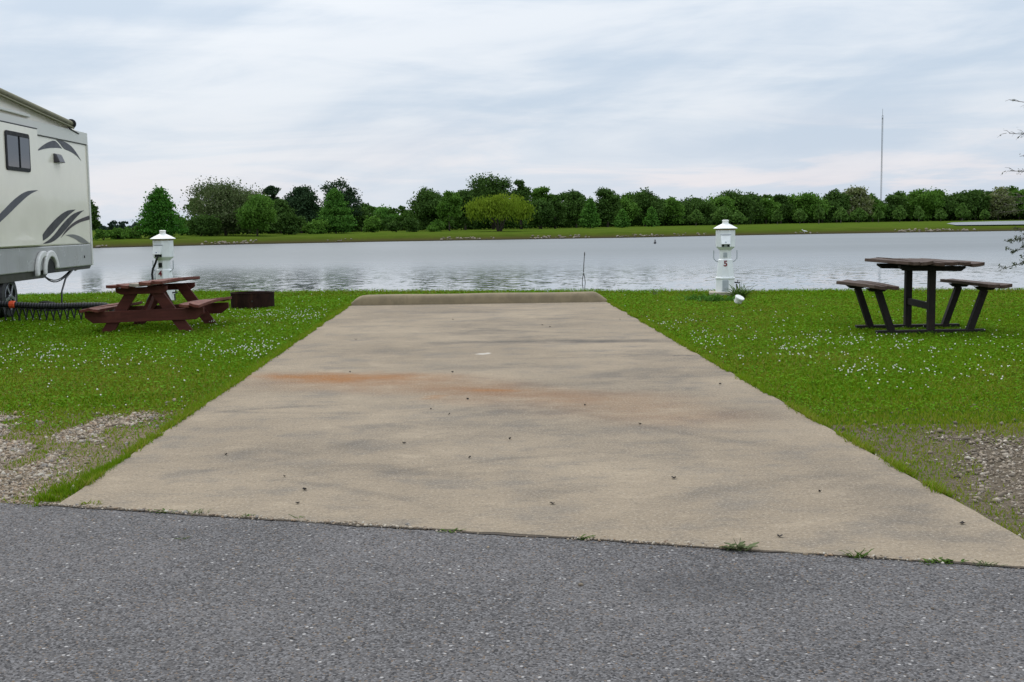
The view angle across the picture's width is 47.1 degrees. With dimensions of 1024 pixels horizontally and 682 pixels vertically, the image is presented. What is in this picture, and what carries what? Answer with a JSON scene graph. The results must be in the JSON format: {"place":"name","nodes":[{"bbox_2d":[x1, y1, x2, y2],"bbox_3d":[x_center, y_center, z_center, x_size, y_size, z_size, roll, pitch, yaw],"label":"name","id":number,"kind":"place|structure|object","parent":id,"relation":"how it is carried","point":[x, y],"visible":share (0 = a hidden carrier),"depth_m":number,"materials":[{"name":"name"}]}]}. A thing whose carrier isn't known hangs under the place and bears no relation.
{"place":"outdoors","nodes":[
{"label":"outdoors","id":0,"kind":"place"},
{"bbox_2d":[0,410,182,505],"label":"gravel ground","id":1,"kind":"structure","parent":0,"point":[114,451],"depth_m":7.86,"materials":[{"name":"gravel"}]},
{"bbox_2d":[21,453,132,506],"bbox_3d":[-2.507,0.799,6.817,0.276,0.065,1.318,-1,6,-2],"label":"grass tongue","id":2,"kind":"object","parent":1,"relation":"on","point":[63,489],"depth_m":6.61,"materials":[{"name":"plant"}]},
{"bbox_2d":[0,398,194,503],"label":"gravel stones","id":3,"kind":"object","parent":1,"relation":"on","point":[78,430],"visible":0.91,"depth_m":7.89,"materials":[{"name":"gravel"}]},
{"bbox_2d":[0,503,1023,681],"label":"asphalt road","id":4,"kind":"structure","parent":0,"point":[126,596],"depth_m":4.46,"materials":[{"name":"asphalt"}]},
{"bbox_2d":[0,500,1019,677],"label":"loose stone chips","id":5,"kind":"object","parent":4,"relation":"on","point":[185,512],"visible":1,"depth_m":5.69,"materials":[{"name":"gravel"}]},
{"bbox_2d":[0,286,1023,537],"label":"lawn grass","id":6,"kind":"structure","parent":0,"point":[804,388],"depth_m":12.25,"materials":[{"name":"plant"}]},
{"bbox_2d":[0,220,1023,424],"bbox_3d":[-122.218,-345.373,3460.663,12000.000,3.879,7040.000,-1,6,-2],"label":"ground","id":7,"kind":"structure","parent":0,"point":[629,231],"depth_m":177.59,"materials":[{"name":"plant"}]},
{"bbox_2d":[0,88,93,317],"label":"travel trailer","id":8,"kind":"object","parent":7,"relation":"on","point":[45,217],"visible":0.92,"depth_m":20.47,"materials":[{"name":"plastic"}]},
{"bbox_2d":[0,301,114,321],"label":"sewer hose","id":9,"kind":"object","parent":7,"relation":"on","point":[14,305],"visible":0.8,"depth_m":18.71,"materials":[{"name":"plastic"}]},
{"bbox_2d":[91,200,101,229],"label":"shade tree","id":10,"kind":"object","parent":7,"relation":"on","point":[96,223],"visible":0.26,"depth_m":155.06,"materials":[{"name":"green plant"}]},
{"bbox_2d":[92,229,112,239],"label":"shrub","id":11,"kind":"object","parent":7,"relation":"on","point":[101,233],"visible":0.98,"depth_m":153.18,"materials":[{"name":"green plant"}]},
{"bbox_2d":[105,227,128,238],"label":"shrub","id":12,"kind":"object","parent":7,"relation":"on","point":[118,233],"visible":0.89,"depth_m":159.18,"materials":[{"name":"green plant"}]},
{"bbox_2d":[124,224,143,238],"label":"shrub","id":13,"kind":"object","parent":7,"relation":"on","point":[134,234],"visible":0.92,"depth_m":163.07,"materials":[{"name":"green plant"}]},
{"bbox_2d":[92,220,178,229],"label":"distant wood","id":14,"kind":"object","parent":7,"relation":"on","point":[113,223],"visible":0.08,"depth_m":687.70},
{"bbox_2d":[79,276,231,332],"bbox_3d":[-5.151,-0.520,17.149,1.670,0.785,2.027,-2,5,0],"label":"picnic table","id":15,"kind":"object","parent":7,"relation":"on","point":[167,309],"visible":0.96,"depth_m":16.46,"materials":[{"name":"red wood"}]},
{"bbox_2d":[131,183,188,237],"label":"cypress tree","id":16,"kind":"object","parent":7,"relation":"on","point":[158,213],"visible":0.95,"depth_m":164.13,"materials":[{"name":"green plant"}]},
{"bbox_2d":[146,230,177,300],"bbox_3d":[-7.034,-1.440,23.276,0.820,1.497,0.744,1,6,15],"label":"hookup post","id":17,"kind":"object","parent":7,"relation":"on","point":[163,251],"visible":0.73,"depth_m":23.20,"materials":[{"name":"plastic"}]},
{"bbox_2d":[185,212,223,235],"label":"shrub","id":18,"kind":"object","parent":7,"relation":"on","point":[206,224],"visible":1,"depth_m":177.66,"materials":[{"name":"green plant"}]},
{"bbox_2d":[180,175,267,234],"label":"shade tree","id":19,"kind":"object","parent":7,"relation":"on","point":[224,201],"visible":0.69,"depth_m":183.07,"materials":[{"name":"green plant"}]},
{"bbox_2d":[230,291,274,308],"bbox_3d":[-4.683,-0.736,21.214,0.794,0.290,0.797,-1,6,-2],"label":"fire ring","id":20,"kind":"object","parent":7,"relation":"on","point":[251,299],"visible":0.84,"depth_m":20.89,"materials":[{"name":"metal"}]},
{"bbox_2d":[233,193,277,235],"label":"shade tree","id":21,"kind":"object","parent":7,"relation":"on","point":[256,212],"visible":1,"depth_m":176.14,"materials":[{"name":"green plant"}]},
{"bbox_2d":[261,185,281,233],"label":"pine tree","id":22,"kind":"object","parent":7,"relation":"on","point":[272,190],"visible":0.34,"depth_m":211.48,"materials":[{"name":"green plant"}]},
{"bbox_2d":[270,198,297,233],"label":"oak tree","id":23,"kind":"object","parent":7,"relation":"on","point":[280,206],"visible":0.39,"depth_m":202.66,"materials":[{"name":"green plant"}]},
{"bbox_2d":[268,211,306,234],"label":"shrub","id":24,"kind":"object","parent":7,"relation":"on","point":[287,222],"visible":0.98,"depth_m":188.96,"materials":[{"name":"green plant"}]},
{"bbox_2d":[282,184,322,232],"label":"pine tree","id":25,"kind":"object","parent":7,"relation":"on","point":[302,199],"visible":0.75,"depth_m":207.72,"materials":[{"name":"green plant"}]},
{"bbox_2d":[301,219,329,233],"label":"shrub","id":26,"kind":"object","parent":7,"relation":"on","point":[315,226],"visible":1,"depth_m":193.47,"materials":[{"name":"green plant"}]},
{"bbox_2d":[316,187,357,233],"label":"cypress tree","id":27,"kind":"object","parent":7,"relation":"on","point":[335,211],"visible":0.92,"depth_m":196.62,"materials":[{"name":"green plant"}]},
{"bbox_2d":[318,177,364,231],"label":"pine tree","id":28,"kind":"object","parent":7,"relation":"on","point":[350,194],"visible":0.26,"depth_m":231.49,"materials":[{"name":"green plant"}]},
{"bbox_2d":[352,208,373,231],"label":"oak tree","id":29,"kind":"object","parent":7,"relation":"on","point":[362,218],"visible":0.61,"depth_m":234.19,"materials":[{"name":"green plant"}]},
{"bbox_2d":[362,215,381,231],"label":"shrub","id":30,"kind":"object","parent":7,"relation":"on","point":[371,223],"visible":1,"depth_m":212.48,"materials":[{"name":"green plant"}]},
{"bbox_2d":[373,204,399,220],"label":"shade tree","id":31,"kind":"object","parent":7,"relation":"on","point":[382,211],"visible":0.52,"depth_m":294.84,"materials":[{"name":"green plant"}]},
{"bbox_2d":[384,220,404,231],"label":"shrub","id":32,"kind":"object","parent":7,"relation":"on","point":[395,225],"visible":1,"depth_m":211.62,"materials":[{"name":"green plant"}]},
{"bbox_2d":[402,216,420,231],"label":"shrub","id":33,"kind":"object","parent":7,"relation":"on","point":[412,225],"visible":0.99,"depth_m":210.45,"materials":[{"name":"green plant"}]},
{"bbox_2d":[176,189,665,234],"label":"bank thicket","id":34,"kind":"object","parent":7,"relation":"on","point":[401,210],"visible":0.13,"depth_m":261.35,"materials":[{"name":"green plant"}]},
{"bbox_2d":[405,186,451,230],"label":"oak tree","id":35,"kind":"object","parent":7,"relation":"on","point":[426,201],"visible":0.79,"depth_m":228.38,"materials":[{"name":"green plant"}]},
{"bbox_2d":[426,219,446,231],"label":"shrub","id":36,"kind":"object","parent":7,"relation":"on","point":[437,226],"visible":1,"depth_m":209.95,"materials":[{"name":"green plant"}]},
{"bbox_2d":[434,190,463,230],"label":"shade tree","id":37,"kind":"object","parent":7,"relation":"on","point":[450,205],"visible":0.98,"depth_m":223.43,"materials":[{"name":"green plant"}]},
{"bbox_2d":[451,189,480,229],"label":"oak tree","id":38,"kind":"object","parent":7,"relation":"on","point":[463,217],"visible":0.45,"depth_m":252.09,"materials":[{"name":"green plant"}]},
{"bbox_2d":[466,172,514,228],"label":"oak tree","id":39,"kind":"object","parent":7,"relation":"on","point":[490,186],"visible":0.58,"depth_m":258.81,"materials":[{"name":"green plant"}]},
{"bbox_2d":[460,192,536,230],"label":"willow tree","id":40,"kind":"object","parent":7,"relation":"on","point":[503,207],"visible":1,"depth_m":202.49,"materials":[{"name":"green plant"}]},
{"bbox_2d":[0,286,1023,429],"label":"clover","id":41,"kind":"object","parent":7,"relation":"on","point":[615,297],"depth_m":14.70,"materials":[{"name":"plant"}]},
{"bbox_2d":[510,179,532,228],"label":"oak tree","id":42,"kind":"object","parent":7,"relation":"on","point":[524,191],"visible":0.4,"depth_m":255.56,"materials":[{"name":"green plant"}]},
{"bbox_2d":[96,228,975,247],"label":"shore stones","id":43,"kind":"object","parent":7,"relation":"on","point":[575,236],"visible":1,"depth_m":175.18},
{"bbox_2d":[58,302,1023,566],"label":"concrete pad","id":44,"kind":"object","parent":7,"relation":"on","point":[332,414],"visible":0.75,"depth_m":7.53,"materials":[{"name":"concrete"}]},
{"bbox_2d":[351,291,606,305],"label":"end kerb","id":45,"kind":"structure","parent":44,"relation":"on","point":[469,298],"depth_m":21.29,"materials":[{"name":"concrete"}]},
{"bbox_2d":[75,299,954,497],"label":"edge grass","id":46,"kind":"structure","parent":44,"relation":"on","point":[805,411],"depth_m":9.38,"materials":[{"name":"plant"}]},
{"bbox_2d":[42,502,1023,567],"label":"joint soil","id":47,"kind":"structure","parent":44,"relation":"on","point":[509,534],"depth_m":5.50,"materials":[{"name":"soil"}]},
{"bbox_2d":[840,548,873,558],"bbox_3d":[1.488,0.921,5.056,0.154,0.057,0.073,-1,6,-2],"label":"weed","id":48,"kind":"object","parent":47,"relation":"on","point":[861,555],"visible":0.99,"depth_m":5.07,"materials":[{"name":"green plant"}]},
{"bbox_2d":[972,559,1002,566],"bbox_3d":[1.995,0.935,4.928,0.144,0.043,0.066,-1,6,-2],"label":"weed","id":49,"kind":"object","parent":47,"relation":"on","point":[985,564],"visible":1,"depth_m":4.93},
{"bbox_2d":[719,538,758,550],"bbox_3d":[1.007,0.907,5.198,0.181,0.068,0.103,-1,6,-2],"label":"weed","id":50,"kind":"object","parent":44,"relation":"on","point":[740,546],"visible":1,"depth_m":5.21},
{"bbox_2d":[920,557,968,564],"bbox_3d":[1.820,0.932,4.984,0.208,0.044,0.084,-1,6,-2],"label":"weed","id":51,"kind":"object","parent":44,"relation":"on","point":[946,560],"visible":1,"depth_m":4.97,"materials":[{"name":"green plant"}]},
{"bbox_2d":[523,199,559,228],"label":"shade tree","id":52,"kind":"object","parent":7,"relation":"on","point":[544,212],"visible":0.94,"depth_m":253.19,"materials":[{"name":"green plant"}]},
{"bbox_2d":[530,186,556,228],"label":"shade tree","id":53,"kind":"object","parent":7,"relation":"on","point":[541,193],"visible":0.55,"depth_m":259.29,"materials":[{"name":"green plant"}]},
{"bbox_2d":[546,195,567,228],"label":"oak tree","id":54,"kind":"object","parent":7,"relation":"on","point":[560,205],"visible":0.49,"depth_m":259.75,"materials":[{"name":"green plant"}]},
{"bbox_2d":[559,189,590,227],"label":"oak tree","id":55,"kind":"object","parent":7,"relation":"on","point":[574,200],"visible":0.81,"depth_m":282.48,"materials":[{"name":"green plant"}]},
{"bbox_2d":[578,197,601,227],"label":"cypress tree","id":56,"kind":"object","parent":7,"relation":"on","point":[589,214],"visible":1,"depth_m":250.32,"materials":[{"name":"green plant"}]},
{"bbox_2d":[593,186,622,226],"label":"oak tree","id":57,"kind":"object","parent":7,"relation":"on","point":[608,205],"visible":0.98,"depth_m":297.07,"materials":[{"name":"green plant"}]},
{"bbox_2d":[611,209,631,227],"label":"cypress tree","id":58,"kind":"object","parent":7,"relation":"on","point":[621,217],"visible":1,"depth_m":260.98,"materials":[{"name":"green plant"}]},
{"bbox_2d":[614,195,641,223],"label":"shade tree","id":59,"kind":"object","parent":7,"relation":"on","point":[631,209],"visible":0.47,"depth_m":309.65,"materials":[{"name":"green plant"}]},
{"bbox_2d":[630,187,667,225],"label":"oak tree","id":60,"kind":"object","parent":7,"relation":"on","point":[646,199],"visible":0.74,"depth_m":315.37,"materials":[{"name":"green plant"}]},
{"bbox_2d":[642,206,660,226],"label":"cypress tree","id":61,"kind":"object","parent":7,"relation":"on","point":[651,219],"visible":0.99,"depth_m":288.83,"materials":[{"name":"green plant"}]},
{"bbox_2d":[658,196,686,225],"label":"tree","id":62,"kind":"object","parent":7,"relation":"on","point":[674,206],"visible":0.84,"depth_m":327.89,"materials":[{"name":"green plant"}]},
{"bbox_2d":[687,209,704,222],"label":"young cypress","id":63,"kind":"object","parent":7,"relation":"on","point":[696,216],"visible":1,"depth_m":295.34,"materials":[{"name":"green plant"}]},
{"bbox_2d":[675,195,717,225],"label":"oak tree","id":64,"kind":"object","parent":7,"relation":"on","point":[705,208],"visible":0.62,"depth_m":337.51,"materials":[{"name":"green plant"}]},
{"bbox_2d":[674,292,729,299],"bbox_3d":[3.497,-0.835,21.769,1.106,0.200,0.483,-1,6,-2],"label":"weed","id":65,"kind":"object","parent":7,"relation":"on","point":[696,296],"visible":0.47,"depth_m":21.73,"materials":[{"name":"green plant"}]},
{"bbox_2d":[683,294,739,302],"bbox_3d":[3.640,-0.777,21.336,1.114,0.170,0.386,0,6,6],"label":"weed","id":66,"kind":"object","parent":7,"relation":"on","point":[717,298],"visible":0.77,"depth_m":21.29,"materials":[{"name":"green plant"}]},
{"bbox_2d":[704,193,739,224],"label":"tree","id":67,"kind":"object","parent":7,"relation":"on","point":[727,201],"visible":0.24,"depth_m":349.21,"materials":[{"name":"green plant"}]},
{"bbox_2d":[710,205,735,222],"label":"young cypress","id":68,"kind":"object","parent":7,"relation":"on","point":[724,212],"visible":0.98,"depth_m":305.27,"materials":[{"name":"green plant"}]},
{"bbox_2d":[709,220,739,295],"bbox_3d":[4.200,-1.643,23.143,0.620,1.479,0.550,0,6,8],"label":"hookup post","id":69,"kind":"object","parent":7,"relation":"on","point":[725,245],"visible":0.99,"depth_m":23.02,"materials":[{"name":"plastic"}]},
{"bbox_2d":[716,189,759,224],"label":"oak tree","id":70,"kind":"object","parent":7,"relation":"on","point":[744,205],"visible":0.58,"depth_m":359.31,"materials":[{"name":"green plant"}]},
{"bbox_2d":[734,295,743,303],"bbox_3d":[3.964,-0.722,20.538,0.168,0.112,0.165,19,29,-4],"label":"pipe cap","id":71,"kind":"object","parent":7,"relation":"on","point":[739,299],"visible":0.98,"depth_m":20.49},
{"bbox_2d":[731,210,747,222],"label":"young cypress","id":72,"kind":"object","parent":7,"relation":"on","point":[739,217],"visible":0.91,"depth_m":315.61,"materials":[{"name":"green plant"}]},
{"bbox_2d":[721,279,759,296],"bbox_3d":[4.307,-0.987,22.217,0.648,0.392,0.455,-4,6,-26],"label":"weed","id":73,"kind":"object","parent":7,"relation":"on","point":[739,291],"visible":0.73,"depth_m":22.19,"materials":[{"name":"green plant"}]},
{"bbox_2d":[741,191,765,222],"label":"oak tree","id":74,"kind":"object","parent":7,"relation":"on","point":[761,205],"visible":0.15,"depth_m":371.98,"materials":[{"name":"green plant"}]},
{"bbox_2d":[755,198,782,223],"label":"tree","id":75,"kind":"object","parent":7,"relation":"on","point":[772,207],"visible":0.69,"depth_m":383.31,"materials":[{"name":"green plant"}]},
{"bbox_2d":[771,209,782,224],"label":"young cypress","id":76,"kind":"object","parent":7,"relation":"on","point":[776,216],"visible":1,"depth_m":326.36,"materials":[{"name":"green plant"}]},
{"bbox_2d":[772,193,794,223],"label":"oak tree","id":77,"kind":"object","parent":7,"relation":"on","point":[782,200],"visible":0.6,"depth_m":395.57,"materials":[{"name":"green plant"}]},
{"bbox_2d":[791,208,807,221],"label":"young cypress","id":78,"kind":"object","parent":7,"relation":"on","point":[800,214],"visible":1,"depth_m":336.19,"materials":[{"name":"green plant"}]},
{"bbox_2d":[786,192,833,222],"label":"tree","id":79,"kind":"object","parent":7,"relation":"on","point":[808,203],"visible":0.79,"depth_m":402.79,"materials":[{"name":"green plant"}]},
{"bbox_2d":[813,204,824,223],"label":"young cypress","id":80,"kind":"object","parent":7,"relation":"on","point":[819,212],"visible":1,"depth_m":346.68,"materials":[{"name":"green plant"}]},
{"bbox_2d":[809,199,839,222],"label":"oak tree","id":81,"kind":"object","parent":7,"relation":"on","point":[831,211],"visible":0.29,"depth_m":416.43,"materials":[{"name":"green plant"}]},
{"bbox_2d":[821,188,852,222],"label":"oak tree","id":82,"kind":"object","parent":7,"relation":"on","point":[837,195],"visible":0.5,"depth_m":428.54,"materials":[{"name":"green plant"}]},
{"bbox_2d":[657,185,1023,225],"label":"wood thicket","id":83,"kind":"object","parent":7,"relation":"on","point":[888,211],"visible":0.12,"depth_m":460.42,"materials":[{"name":"green plant"}]},
{"bbox_2d":[833,207,848,222],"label":"young cypress","id":84,"kind":"object","parent":7,"relation":"on","point":[840,213],"visible":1,"depth_m":356.97,"materials":[{"name":"green plant"}]},
{"bbox_2d":[850,207,867,222],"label":"young cypress","id":85,"kind":"object","parent":7,"relation":"on","point":[858,213],"visible":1,"depth_m":366.94,"materials":[{"name":"green plant"}]},
{"bbox_2d":[842,185,876,221],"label":"tree","id":86,"kind":"object","parent":7,"relation":"on","point":[861,198],"visible":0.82,"depth_m":438.92,"materials":[{"name":"green plant"}]},
{"bbox_2d":[867,193,887,221],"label":"tree","id":87,"kind":"object","parent":7,"relation":"on","point":[879,204],"visible":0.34,"depth_m":450.98,"materials":[{"name":"green plant"}]},
{"bbox_2d":[872,206,883,222],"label":"young cypress","id":88,"kind":"object","parent":7,"relation":"on","point":[878,214],"visible":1,"depth_m":377.57,"materials":[{"name":"green plant"}]},
{"bbox_2d":[880,110,882,200],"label":"radio mast","id":89,"kind":"object","parent":7,"relation":"on","point":[881,157],"visible":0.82,"depth_m":1500.96,"materials":[{"name":"metal"}]},
{"bbox_2d":[883,193,909,221],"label":"oak tree","id":90,"kind":"object","parent":7,"relation":"on","point":[894,201],"visible":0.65,"depth_m":462.35,"materials":[{"name":"green plant"}]},
{"bbox_2d":[891,205,907,221],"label":"young cypress","id":91,"kind":"object","parent":7,"relation":"on","point":[898,211],"visible":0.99,"depth_m":387.68,"materials":[{"name":"green plant"}]},
{"bbox_2d":[913,206,924,221],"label":"young cypress","id":92,"kind":"object","parent":7,"relation":"on","point":[918,214],"visible":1,"depth_m":398.08,"materials":[{"name":"green plant"}]},
{"bbox_2d":[836,257,1012,333],"bbox_3d":[5.314,-0.604,15.283,1.751,0.942,1.614,-1,6,-2],"label":"picnic table","id":93,"kind":"object","parent":7,"relation":"on","point":[909,266],"visible":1,"depth_m":14.95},
{"bbox_2d":[903,186,947,220],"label":"tree","id":94,"kind":"object","parent":7,"relation":"on","point":[927,201],"visible":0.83,"depth_m":463.92,"materials":[{"name":"green plant"}]},
{"bbox_2d":[933,208,947,221],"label":"young cypress","id":95,"kind":"object","parent":7,"relation":"on","point":[940,213],"visible":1,"depth_m":408.38,"materials":[{"name":"green plant"}]},
{"bbox_2d":[930,194,958,220],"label":"oak tree","id":96,"kind":"object","parent":7,"relation":"on","point":[950,204],"visible":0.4,"depth_m":468.97,"materials":[{"name":"green plant"}]},
{"bbox_2d":[955,203,970,220],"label":"young cypress","id":97,"kind":"object","parent":7,"relation":"on","point":[963,212],"visible":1,"depth_m":418.37,"materials":[{"name":"green plant"}]},
{"bbox_2d":[950,190,983,220],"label":"oak tree","id":98,"kind":"object","parent":7,"relation":"on","point":[967,199],"visible":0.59,"depth_m":474.18,"materials":[{"name":"green plant"}]},
{"bbox_2d":[973,189,992,220],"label":"oak tree","id":99,"kind":"object","parent":7,"relation":"on","point":[984,204],"visible":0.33,"depth_m":479.75,"materials":[{"name":"green plant"}]},
{"bbox_2d":[979,209,990,220],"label":"young cypress","id":100,"kind":"object","parent":7,"relation":"on","point":[985,213],"visible":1,"depth_m":429.19,"materials":[{"name":"green plant"}]},
{"bbox_2d":[986,186,1019,219],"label":"tree","id":101,"kind":"object","parent":7,"relation":"on","point":[998,194],"visible":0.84,"depth_m":482.97,"materials":[{"name":"green plant"}]},
{"bbox_2d":[993,99,1023,270],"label":"bald cypress","id":102,"kind":"object","parent":7,"relation":"on","point":[1013,251],"visible":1,"depth_m":17.76,"materials":[{"name":"green plant"}]},
{"bbox_2d":[1008,189,1023,219],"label":"tree","id":103,"kind":"object","parent":7,"relation":"on","point":[1021,206],"visible":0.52,"depth_m":488.29,"materials":[{"name":"green plant"}]},
{"bbox_2d":[0,0,1023,226],"label":"sky","id":104,"kind":"structure","parent":0,"point":[681,99],"materials":[{"name":"white"}]},
{"bbox_2d":[15,231,1023,294],"bbox_3d":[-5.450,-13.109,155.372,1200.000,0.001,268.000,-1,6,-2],"label":"pond water","id":105,"kind":"structure","parent":0,"point":[800,261],"depth_m":70.07,"materials":[{"name":"grey liquid"}]},
{"bbox_2d":[817,404,1023,538],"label":"gravel ground","id":106,"kind":"structure","parent":0,"point":[992,485],"depth_m":7.10,"materials":[{"name":"gravel"}]},
{"bbox_2d":[947,221,1023,224],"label":"back pond water","id":107,"kind":"structure","parent":0,"point":[990,223],"depth_m":265.39,"materials":[{"name":"grey liquid"}]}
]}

